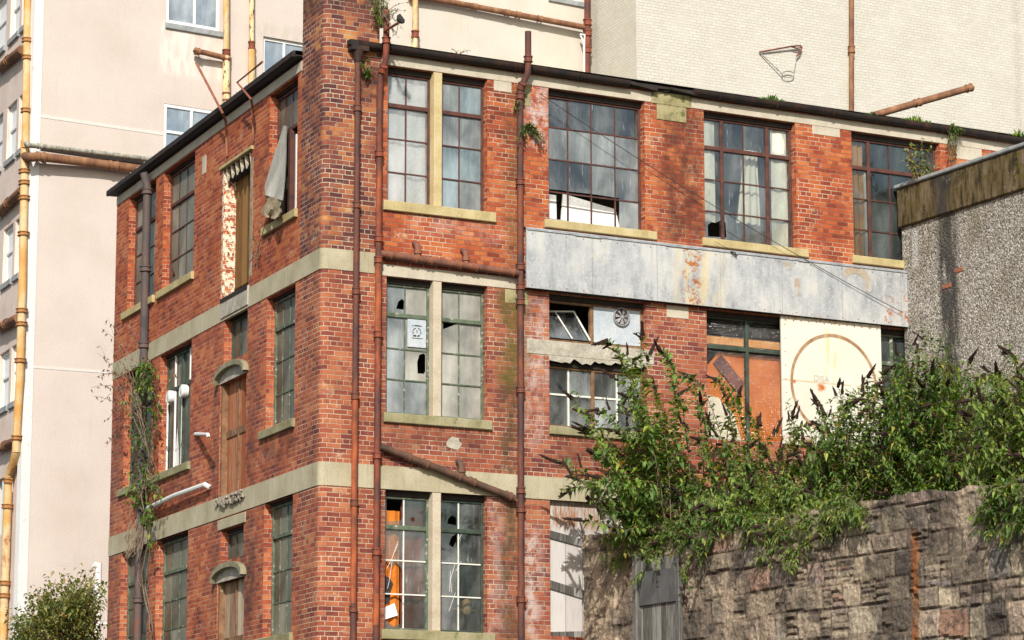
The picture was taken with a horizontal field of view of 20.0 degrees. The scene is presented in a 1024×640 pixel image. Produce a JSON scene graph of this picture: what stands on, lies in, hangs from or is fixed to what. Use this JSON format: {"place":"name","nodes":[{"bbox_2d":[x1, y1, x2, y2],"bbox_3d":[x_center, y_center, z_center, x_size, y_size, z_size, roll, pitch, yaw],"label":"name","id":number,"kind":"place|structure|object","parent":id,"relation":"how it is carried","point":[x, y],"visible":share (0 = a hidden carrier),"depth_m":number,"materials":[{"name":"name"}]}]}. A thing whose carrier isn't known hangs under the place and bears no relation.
{"place":"outdoors","nodes":[
{"label":"outdoors","id":0,"kind":"place"},
{"bbox_2d":[1,482,3,534],"label":"sky","id":1,"kind":"structure","parent":0,"point":[2,482],"materials":[{"name":"white"}]},
{"bbox_2d":[0,0,591,639],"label":"rendered block","id":2,"kind":"structure","parent":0,"point":[98,98],"depth_m":65.20,"materials":[{"name":"white paint"}]},
{"bbox_2d":[0,116,2,172],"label":"window","id":3,"kind":"structure","parent":2,"relation":"in","point":[1,119],"depth_m":67.68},
{"bbox_2d":[0,0,6,55],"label":"window","id":4,"kind":"structure","parent":2,"relation":"in","point":[3,5],"depth_m":68.35,"materials":[{"name":"white"}]},
{"bbox_2d":[0,351,9,414],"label":"window","id":5,"kind":"structure","parent":2,"relation":"in","point":[5,377],"depth_m":65.60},
{"bbox_2d":[0,226,12,291],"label":"window","id":6,"kind":"structure","parent":2,"relation":"in","point":[9,247],"depth_m":66.10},
{"bbox_2d":[3,103,16,167],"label":"window","id":7,"kind":"structure","parent":2,"relation":"in","point":[13,116],"depth_m":66.62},
{"bbox_2d":[7,347,15,409],"bbox_3d":[-11.016,1.259,64.551,0.185,1.419,0.560,4,-11,-23],"label":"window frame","id":8,"kind":"structure","parent":2,"relation":"in","point":[10,405],"depth_m":64.68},
{"bbox_2d":[7,0,19,46],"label":"window","id":9,"kind":"structure","parent":2,"relation":"in","point":[16,19],"depth_m":67.09,"materials":[{"name":"white"}]},
{"bbox_2d":[11,237,18,282],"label":"window","id":10,"kind":"structure","parent":2,"relation":"in","point":[14,278],"depth_m":65.14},
{"bbox_2d":[15,131,21,157],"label":"window","id":11,"kind":"structure","parent":2,"relation":"in","point":[17,153],"depth_m":65.57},
{"bbox_2d":[19,25,22,34],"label":"window","id":12,"kind":"structure","parent":2,"relation":"in","point":[21,28],"depth_m":66.06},
{"bbox_2d":[163,104,210,147],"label":"window","id":13,"kind":"structure","parent":2,"relation":"in","point":[177,119],"depth_m":66.73,"materials":[{"name":"grey glass"}]},
{"bbox_2d":[165,0,222,37],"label":"window","id":14,"kind":"structure","parent":2,"relation":"in","point":[192,16],"depth_m":67.35,"materials":[{"name":"grey glass"}]},
{"bbox_2d":[263,37,302,71],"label":"window","id":15,"kind":"structure","parent":2,"relation":"in","point":[274,50],"depth_m":68.50,"materials":[{"name":"glass"}]},
{"bbox_2d":[548,0,583,7],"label":"window","id":16,"kind":"structure","parent":2,"relation":"in","point":[577,3],"depth_m":73.38,"materials":[{"name":"white"}]},
{"label":"ground","id":17,"kind":"structure","parent":0,"visible":0},
{"bbox_2d":[3,563,109,639],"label":"tree","id":18,"kind":"object","parent":17,"relation":"on","point":[74,618],"visible":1,"depth_m":49.69,"materials":[{"name":"green plant"}]},
{"bbox_2d":[106,0,1023,639],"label":"brick factory","id":19,"kind":"structure","parent":17,"relation":"on","point":[314,424],"depth_m":46.92,"materials":[{"name":"brick"}]},
{"bbox_2d":[92,562,106,639],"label":"downpipe","id":20,"kind":"object","parent":19,"relation":"attached to","point":[97,567],"visible":0.52,"depth_m":54.50,"materials":[{"name":"white paint"}]},
{"bbox_2d":[91,319,176,639],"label":"wall creeper","id":21,"kind":"object","parent":19,"relation":"attached to","point":[146,388],"depth_m":52.09,"materials":[{"name":"green plant"}]},
{"bbox_2d":[117,367,151,497],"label":"window","id":22,"kind":"structure","parent":19,"relation":"in","point":[121,492],"depth_m":53.89,"materials":[{"name":"grey glass"}]},
{"bbox_2d":[126,545,148,639],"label":"window","id":23,"kind":"structure","parent":19,"relation":"in","point":[131,560],"depth_m":53.34,"materials":[{"name":"grey glass"}]},
{"bbox_2d":[121,184,155,320],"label":"window","id":24,"kind":"structure","parent":19,"relation":"in","point":[136,308],"depth_m":54.37,"materials":[{"name":"glass"}]},
{"bbox_2d":[166,390,173,403],"bbox_3d":[-6.076,1.370,51.803,0.116,0.226,0.230,4,-11,-23],"label":"round fitting","id":25,"kind":"object","parent":19,"relation":"attached to","point":[169,396],"visible":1,"depth_m":51.73,"materials":[{"name":"white paint"}]},
{"bbox_2d":[152,343,191,482],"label":"window","id":26,"kind":"structure","parent":19,"relation":"in","point":[183,354],"depth_m":51.39,"materials":[{"name":"grey glass"}]},
{"bbox_2d":[155,155,194,299],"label":"window","id":27,"kind":"structure","parent":19,"relation":"in","point":[183,177],"depth_m":52.12,"materials":[{"name":"glass"}]},
{"bbox_2d":[162,532,187,639],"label":"window","id":28,"kind":"structure","parent":19,"relation":"in","point":[175,548],"depth_m":50.95,"materials":[{"name":"grey glass"}]},
{"bbox_2d":[179,384,188,397],"bbox_3d":[-5.761,1.247,51.090,0.116,0.226,0.230,4,-11,-23],"label":"round fitting","id":29,"kind":"object","parent":19,"relation":"attached to","point":[183,391],"visible":1,"depth_m":51.02,"materials":[{"name":"white paint"}]},
{"bbox_2d":[195,62,227,155],"bbox_3d":[-5.061,-3.661,49.711,0.283,1.874,1.456,5,-12,-25],"label":"steel bar","id":30,"kind":"object","parent":19,"relation":"attached to","point":[218,105],"visible":1,"depth_m":49.35,"materials":[{"name":"brown metal"}]},
{"bbox_2d":[217,578,243,639],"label":"door","id":31,"kind":"structure","parent":19,"relation":"in","point":[231,594],"depth_m":47.86,"materials":[{"name":"brown wood"}]},
{"bbox_2d":[220,376,245,496],"bbox_3d":[-4.540,1.912,48.112,0.135,1.940,1.390,4,-11,-23],"label":"door","id":32,"kind":"structure","parent":19,"relation":"in","point":[233,395],"depth_m":48.42,"materials":[{"name":"red wood"}]},
{"bbox_2d":[227,525,243,559],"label":"window","id":33,"kind":"structure","parent":19,"relation":"in","point":[236,535],"depth_m":47.99,"materials":[{"name":"grey glass"}]},
{"bbox_2d":[221,157,253,298],"bbox_3d":[-4.479,-1.554,48.699,0.264,2.230,1.640,4,-11,-23],"label":"door","id":34,"kind":"structure","parent":19,"relation":"in","point":[237,220],"depth_m":49.24,"materials":[{"name":"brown wood"}]},
{"bbox_2d":[230,310,247,358],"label":"window","id":35,"kind":"structure","parent":19,"relation":"in","point":[239,322],"depth_m":48.59,"materials":[{"name":"grey glass"}]},
{"bbox_2d":[236,61,263,140],"bbox_3d":[-4.173,-3.564,47.603,0.309,1.034,1.320,4,-11,-23],"label":"steel bar","id":36,"kind":"object","parent":19,"relation":"attached to","point":[242,88],"visible":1,"depth_m":47.96,"materials":[{"name":"brown metal"}]},
{"bbox_2d":[247,221,266,269],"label":"dead creeper","id":37,"kind":"object","parent":19,"relation":"attached to","point":[257,254],"visible":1,"depth_m":47.31,"materials":[{"name":"brown plant"}]},
{"bbox_2d":[261,125,286,218],"bbox_3d":[-3.809,-2.330,46.753,0.275,1.654,1.099,4,-11,-23],"label":"hanging cloth","id":38,"kind":"object","parent":19,"relation":"hanging from","point":[274,187],"visible":1,"depth_m":46.73,"materials":[{"name":"white fabric"}]},
{"bbox_2d":[256,496,292,639],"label":"window","id":39,"kind":"structure","parent":19,"relation":"in","point":[282,511],"depth_m":45.77,"materials":[{"name":"grey glass"}]},
{"bbox_2d":[258,287,295,440],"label":"window","id":40,"kind":"structure","parent":19,"relation":"in","point":[284,356],"depth_m":46.36,"materials":[{"name":"grey glass"}]},
{"bbox_2d":[261,81,297,236],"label":"window","id":41,"kind":"structure","parent":19,"relation":"in","point":[288,98],"depth_m":46.98,"materials":[{"name":"glass"}]},
{"bbox_2d":[287,129,295,211],"bbox_3d":[-3.533,-2.369,46.695,0.100,1.400,0.100,4,-11,-23],"label":"timber post","id":42,"kind":"object","parent":19,"relation":"on","point":[291,170],"visible":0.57,"depth_m":46.66,"materials":[{"name":"wood"}]},
{"bbox_2d":[295,134,296,207],"bbox_3d":[-3.449,-2.345,46.495,0.020,1.280,0.044,4,-11,-23],"label":"white lath","id":43,"kind":"object","parent":19,"relation":"on","point":[296,171],"visible":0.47,"depth_m":46.49,"materials":[{"name":"white wood"}]},
{"bbox_2d":[359,58,372,79],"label":"wall weed","id":44,"kind":"object","parent":19,"relation":"attached to","point":[367,72],"depth_m":45.39,"materials":[{"name":"green plant"}]},
{"bbox_2d":[370,0,398,27],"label":"chimney weed","id":45,"kind":"object","parent":19,"relation":"attached to","point":[378,17],"visible":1,"depth_m":45.57,"materials":[{"name":"green plant"}]},
{"bbox_2d":[385,576,392,604],"bbox_3d":[-1.885,4.137,44.475,0.148,0.461,0.001,6,-12,-28],"label":"black rag","id":46,"kind":"object","parent":19,"relation":"attached to","point":[388,589],"visible":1,"depth_m":44.47,"materials":[{"name":"fabric"}]},
{"bbox_2d":[384,603,397,619],"bbox_3d":[-1.852,4.448,44.421,0.230,0.262,0.035,6,-12,-28],"label":"white card","id":47,"kind":"object","parent":19,"relation":"in","point":[390,611],"visible":1,"depth_m":44.41,"materials":[{"name":"white paper"}]},
{"bbox_2d":[385,510,399,626],"bbox_3d":[-1.868,3.812,44.578,0.320,1.790,0.054,6,-12,-28],"label":"curtain","id":48,"kind":"object","parent":19,"relation":"hanging from","point":[391,536],"visible":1,"depth_m":44.62,"materials":[{"name":"orange fabric"}]},
{"bbox_2d":[383,14,404,34],"bbox_3d":[-1.863,-4.539,45.167,0.129,0.289,0.721,6,-12,-28],"label":"floodlight","id":49,"kind":"object","parent":19,"relation":"attached to","point":[400,19],"visible":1,"depth_m":44.91,"materials":[{"name":"metal"}]},
{"bbox_2d":[382,2,409,35],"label":"chimney weed","id":50,"kind":"object","parent":19,"relation":"attached to","point":[386,15],"visible":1,"depth_m":45.44,"materials":[{"name":"brown plant"}]},
{"bbox_2d":[387,76,424,203],"bbox_3d":[-1.694,-2.862,45.913,0.720,2.080,0.036,6,-12,-28],"label":"net curtain","id":51,"kind":"object","parent":19,"relation":"hanging from","point":[415,131],"visible":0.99,"depth_m":45.95,"materials":[{"name":"white fabric"}]},
{"bbox_2d":[384,490,429,630],"bbox_3d":[-1.648,3.694,44.625,0.808,2.137,0.090,6,-12,-28],"label":"window","id":52,"kind":"structure","parent":19,"relation":"in","point":[412,499],"depth_m":44.71,"materials":[{"name":"green paint"}]},
{"bbox_2d":[386,278,429,415],"bbox_3d":[-1.653,0.429,45.229,0.808,2.137,0.090,6,-12,-28],"label":"window","id":53,"kind":"structure","parent":19,"relation":"in","point":[407,390],"depth_m":45.23,"materials":[{"name":"grey glass"}]},
{"bbox_2d":[407,319,425,347],"bbox_3d":[-1.486,0.203,45.361,0.322,0.454,0.020,6,-12,-28],"label":"paper sign","id":54,"kind":"object","parent":53,"relation":"attached to","point":[416,332],"visible":1,"depth_m":45.35,"materials":[{"name":"white paper"}]},
{"bbox_2d":[387,67,430,204],"bbox_3d":[-1.658,-2.875,45.839,0.808,2.177,0.090,6,-12,-28],"label":"window","id":55,"kind":"structure","parent":19,"relation":"in","point":[396,165],"depth_m":45.85,"materials":[{"name":"metal"}]},
{"bbox_2d":[400,502,422,628],"bbox_3d":[-1.553,3.777,44.805,0.380,1.940,0.047,6,-12,-28],"label":"curtain","id":56,"kind":"object","parent":19,"relation":"hanging from","point":[413,575],"visible":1,"depth_m":44.80,"materials":[{"name":"white fabric"}]},
{"bbox_2d":[441,599,474,614],"bbox_3d":[-0.897,4.440,45.148,0.731,0.240,0.152,6,-12,-28],"label":"hanging lamp","id":57,"kind":"object","parent":19,"relation":"hanging from","point":[465,609],"visible":1,"depth_m":45.19,"materials":[{"name":"beige"}]},
{"bbox_2d":[441,283,483,419],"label":"window","id":58,"kind":"structure","parent":19,"relation":"in","point":[462,306],"depth_m":45.72,"materials":[{"name":"grey glass"}]},
{"bbox_2d":[441,494,483,632],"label":"window","id":59,"kind":"structure","parent":19,"relation":"in","point":[477,602],"depth_m":45.15,"materials":[{"name":"white metal"}]},
{"bbox_2d":[442,75,483,210],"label":"window","id":60,"kind":"structure","parent":19,"relation":"in","point":[462,98],"depth_m":46.32,"materials":[{"name":"glass"}]},
{"bbox_2d":[513,101,520,109],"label":"wall weed","id":61,"kind":"object","parent":19,"relation":"attached to","point":[515,106],"depth_m":46.62,"materials":[{"name":"green plant"}]},
{"bbox_2d":[517,122,548,149],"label":"wall weed","id":62,"kind":"object","parent":19,"relation":"attached to","point":[531,129],"depth_m":46.66,"materials":[{"name":"green plant"}]},
{"bbox_2d":[549,194,556,218],"bbox_3d":[0.649,-1.821,47.136,0.152,0.431,0.040,6,-12,-28],"label":"white strip","id":63,"kind":"object","parent":19,"relation":"on","point":[552,208],"visible":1,"depth_m":47.13,"materials":[{"name":"white"}]},
{"bbox_2d":[550,501,624,636],"bbox_3d":[1.346,3.999,46.177,1.829,2.184,0.060,6,-12,-28],"label":"boarded door","id":64,"kind":"structure","parent":19,"relation":"in","point":[566,539],"depth_m":45.94,"materials":[{"name":"white wood"}]},
{"bbox_2d":[560,194,618,226],"bbox_3d":[1.241,-1.779,47.510,1.110,0.508,0.170,6,-12,-28],"label":"white board","id":65,"kind":"object","parent":19,"relation":"on","point":[579,210],"visible":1,"depth_m":47.49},
{"bbox_2d":[549,294,642,348],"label":"window","id":66,"kind":"structure","parent":19,"relation":"in","point":[602,325],"depth_m":47.05,"materials":[{"name":"white glass"}]},
{"bbox_2d":[544,90,656,239],"bbox_3d":[1.400,-2.522,47.389,2.100,2.318,0.240,6,-12,-28],"label":"window","id":67,"kind":"structure","parent":19,"relation":"in","point":[603,156],"depth_m":47.49,"materials":[{"name":"glass"}]},
{"bbox_2d":[549,360,656,440],"bbox_3d":[1.414,1.310,46.686,1.980,1.208,0.242,6,-12,-28],"label":"window","id":68,"kind":"structure","parent":19,"relation":"in","point":[579,376],"depth_m":46.70,"materials":[{"name":"grey glass"}]},
{"bbox_2d":[613,307,629,326],"bbox_3d":[1.780,-0.048,47.182,0.319,0.317,0.041,6,-12,-28],"label":"extractor vent","id":69,"kind":"object","parent":19,"relation":"attached to","point":[620,317],"visible":1,"depth_m":47.18,"materials":[{"name":"grey plastic"}]},
{"bbox_2d":[704,120,714,222],"bbox_3d":[3.259,-2.521,48.572,0.300,1.800,0.037,6,-12,-28],"label":"curtain","id":70,"kind":"object","parent":19,"relation":"hanging from","point":[709,167],"visible":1,"depth_m":48.58,"materials":[{"name":"beige fabric"}]},
{"bbox_2d":[540,94,902,312],"bbox_3d":[3.550,-1.890,48.248,6.993,3.007,0.011,5,-12,-27],"label":"cable","id":71,"kind":"object","parent":19,"relation":"attached to","point":[718,208],"visible":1,"depth_m":48.16,"materials":[{"name":"black rubber"}]},
{"bbox_2d":[707,335,781,442],"bbox_3d":[3.893,1.165,48.271,1.760,1.720,0.040,6,-12,-28],"label":"orange board","id":72,"kind":"object","parent":19,"relation":"attached to","point":[761,387],"visible":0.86,"depth_m":48.33,"materials":[{"name":"wood"}]},
{"bbox_2d":[737,150,759,225],"bbox_3d":[3.988,-2.240,49.052,0.460,1.280,0.055,6,-12,-28],"label":"curtain","id":73,"kind":"object","parent":19,"relation":"hanging from","point":[752,205],"visible":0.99,"depth_m":49.06,"materials":[{"name":"beige fabric"}]},
{"bbox_2d":[706,311,791,444],"bbox_3d":[3.935,0.976,48.238,1.828,2.137,0.092,6,-12,-28],"label":"window","id":74,"kind":"structure","parent":19,"relation":"in","point":[746,319],"depth_m":48.25,"materials":[{"name":"wood"}]},
{"bbox_2d":[702,112,808,257],"bbox_3d":[4.023,-2.265,48.801,2.100,2.318,0.242,6,-12,-28],"label":"window","id":75,"kind":"structure","parent":19,"relation":"in","point":[765,125],"depth_m":48.86,"materials":[{"name":"metal"}]},
{"bbox_2d":[759,94,784,101],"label":"moss tuft","id":76,"kind":"object","parent":19,"relation":"on","point":[773,97],"visible":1,"depth_m":49.04,"materials":[{"name":"green plant"}]},
{"bbox_2d":[770,130,787,246],"bbox_3d":[4.514,-2.245,49.218,0.320,2.110,0.034,6,-12,-28],"label":"curtain","id":77,"kind":"object","parent":19,"relation":"hanging from","point":[779,206],"visible":1,"depth_m":49.21,"materials":[{"name":"beige fabric"}]},
{"bbox_2d":[851,141,863,255],"bbox_3d":[5.890,-2.080,49.989,0.330,2.060,0.056,6,-12,-28],"label":"curtain","id":78,"kind":"object","parent":19,"relation":"hanging from","point":[857,186],"visible":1,"depth_m":50.05,"materials":[{"name":"beige fabric"}]},
{"bbox_2d":[863,172,866,228],"bbox_3d":[6.077,-1.811,50.016,0.059,1.480,0.065,-8,-13,38],"label":"white pole","id":79,"kind":"object","parent":19,"relation":"attached to","point":[864,197],"visible":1,"depth_m":50.05,"materials":[{"name":"white"}]},
{"bbox_2d":[881,329,904,451],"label":"window","id":80,"kind":"structure","parent":19,"relation":"in","point":[891,334],"depth_m":49.73,"materials":[{"name":"green paint"}]},
{"bbox_2d":[851,133,935,268],"bbox_3d":[6.672,-2.005,50.228,2.120,2.318,0.242,6,-12,-28],"label":"window","id":81,"kind":"structure","parent":19,"relation":"in","point":[881,227],"depth_m":50.09,"materials":[{"name":"glass"}]},
{"bbox_2d":[901,114,930,122],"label":"moss tuft","id":82,"kind":"object","parent":19,"relation":"on","point":[914,118],"visible":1,"depth_m":50.44,"materials":[{"name":"green plant"}]},
{"bbox_2d":[872,83,974,115],"bbox_3d":[7.247,-3.852,51.162,2.216,0.903,0.155,6,-12,-28],"label":"loose pipe","id":83,"kind":"object","parent":19,"relation":"on","point":[965,88],"visible":0.99,"depth_m":51.12,"materials":[{"name":"brown metal"}]},
{"bbox_2d":[946,123,965,163],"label":"gutter creeper","id":84,"kind":"object","parent":19,"relation":"hanging from","point":[953,134],"visible":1,"depth_m":50.72,"materials":[{"name":"green plant"}]},
{"bbox_2d":[1009,128,1023,136],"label":"moss tuft","id":85,"kind":"object","parent":19,"relation":"on","point":[1018,133],"visible":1,"depth_m":51.53,"materials":[{"name":"green plant"}]},
{"bbox_2d":[582,477,1023,639],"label":"stone wall","id":86,"kind":"structure","parent":17,"relation":"on","point":[920,565],"depth_m":39.51,"materials":[{"name":"stone"}]},
{"bbox_2d":[632,553,683,639],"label":"boarded hatch","id":87,"kind":"object","parent":86,"relation":"attached to","point":[657,602],"visible":1,"depth_m":43.67,"materials":[{"name":"grey wood"}]},
{"bbox_2d":[595,504,794,595],"bbox_3d":[2.733,3.396,43.088,1.127,1.415,5.513,6,-12,-28],"label":"trailing shrub","id":88,"kind":"object","parent":86,"relation":"on","point":[745,521],"visible":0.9,"depth_m":43.17,"materials":[{"name":"green plant"}]},
{"bbox_2d":[738,481,873,575],"bbox_3d":[4.111,2.998,40.726,0.957,1.195,3.623,6,-12,-28],"label":"trailing shrub","id":89,"kind":"object","parent":86,"relation":"hanging from","point":[854,516],"visible":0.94,"depth_m":40.43,"materials":[{"name":"green plant"}]},
{"bbox_2d":[965,471,1023,552],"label":"trailing shrub","id":90,"kind":"object","parent":86,"relation":"hanging from","point":[1004,490],"visible":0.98,"depth_m":36.69,"materials":[{"name":"green plant"}]},
{"bbox_2d":[590,0,1023,133],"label":"cream brick block","id":91,"kind":"structure","parent":17,"relation":"on","point":[866,56],"depth_m":73.91,"materials":[{"name":"brick"}]},
{"bbox_2d":[759,45,802,77],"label":"wire bracket","id":92,"kind":"object","parent":91,"relation":"attached to","point":[793,46],"visible":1,"depth_m":73.00,"materials":[{"name":"grey metal"}]},
{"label":"earth bank","id":93,"kind":"structure","parent":0,"visible":0},
{"bbox_2d":[538,320,711,547],"bbox_3d":[1.773,1.921,44.720,3.317,3.776,1.972,6,-12,-28],"label":"buddleia shrub","id":94,"kind":"object","parent":93,"relation":"on","point":[643,501],"visible":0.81,"depth_m":44.51,"materials":[{"name":"green plant"}]},
{"bbox_2d":[671,370,819,529],"bbox_3d":[3.695,2.384,45.535,3.869,3.219,2.368,6,-12,-28],"label":"buddleia shrub","id":95,"kind":"object","parent":93,"relation":"on","point":[746,467],"visible":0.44,"depth_m":45.36,"materials":[{"name":"green plant"}]},
{"bbox_2d":[690,464,883,528],"bbox_3d":[4.311,2.926,43.910,4.522,1.662,2.390,6,-12,-28],"label":"buddleia shrub","id":96,"kind":"object","parent":93,"relation":"on","point":[752,498],"visible":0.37,"depth_m":43.12,"materials":[{"name":"green plant"}]},
{"bbox_2d":[794,364,909,509],"bbox_3d":[5.274,2.268,45.133,1.938,3.248,2.985,-1,-11,7],"label":"buddleia shrub","id":97,"kind":"object","parent":93,"relation":"on","point":[862,465],"visible":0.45,"depth_m":44.63,"materials":[{"name":"green plant"}]},
{"bbox_2d":[871,324,986,499],"bbox_3d":[6.480,1.959,44.900,1.934,3.710,3.554,-2,-11,9],"label":"buddleia shrub","id":98,"kind":"object","parent":93,"relation":"on","point":[929,464],"visible":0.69,"depth_m":44.16,"materials":[{"name":"green plant"}]},
{"bbox_2d":[894,142,1023,490],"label":"roughcast building","id":99,"kind":"structure","parent":93,"relation":"on","point":[961,225],"depth_m":48.32,"materials":[{"name":"concrete"}]},
{"bbox_2d":[900,138,934,181],"bbox_3d":[6.965,-2.713,49.702,0.718,0.836,0.271,6,-12,-28],"label":"young bush","id":100,"kind":"object","parent":99,"relation":"on","point":[919,174],"visible":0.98,"depth_m":49.68,"materials":[{"name":"green plant"}]},
{"bbox_2d":[944,340,1023,485],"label":"buddleia shrub","id":101,"kind":"object","parent":93,"relation":"on","point":[998,448],"visible":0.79,"depth_m":41.26,"materials":[{"name":"green plant"}]}
]}

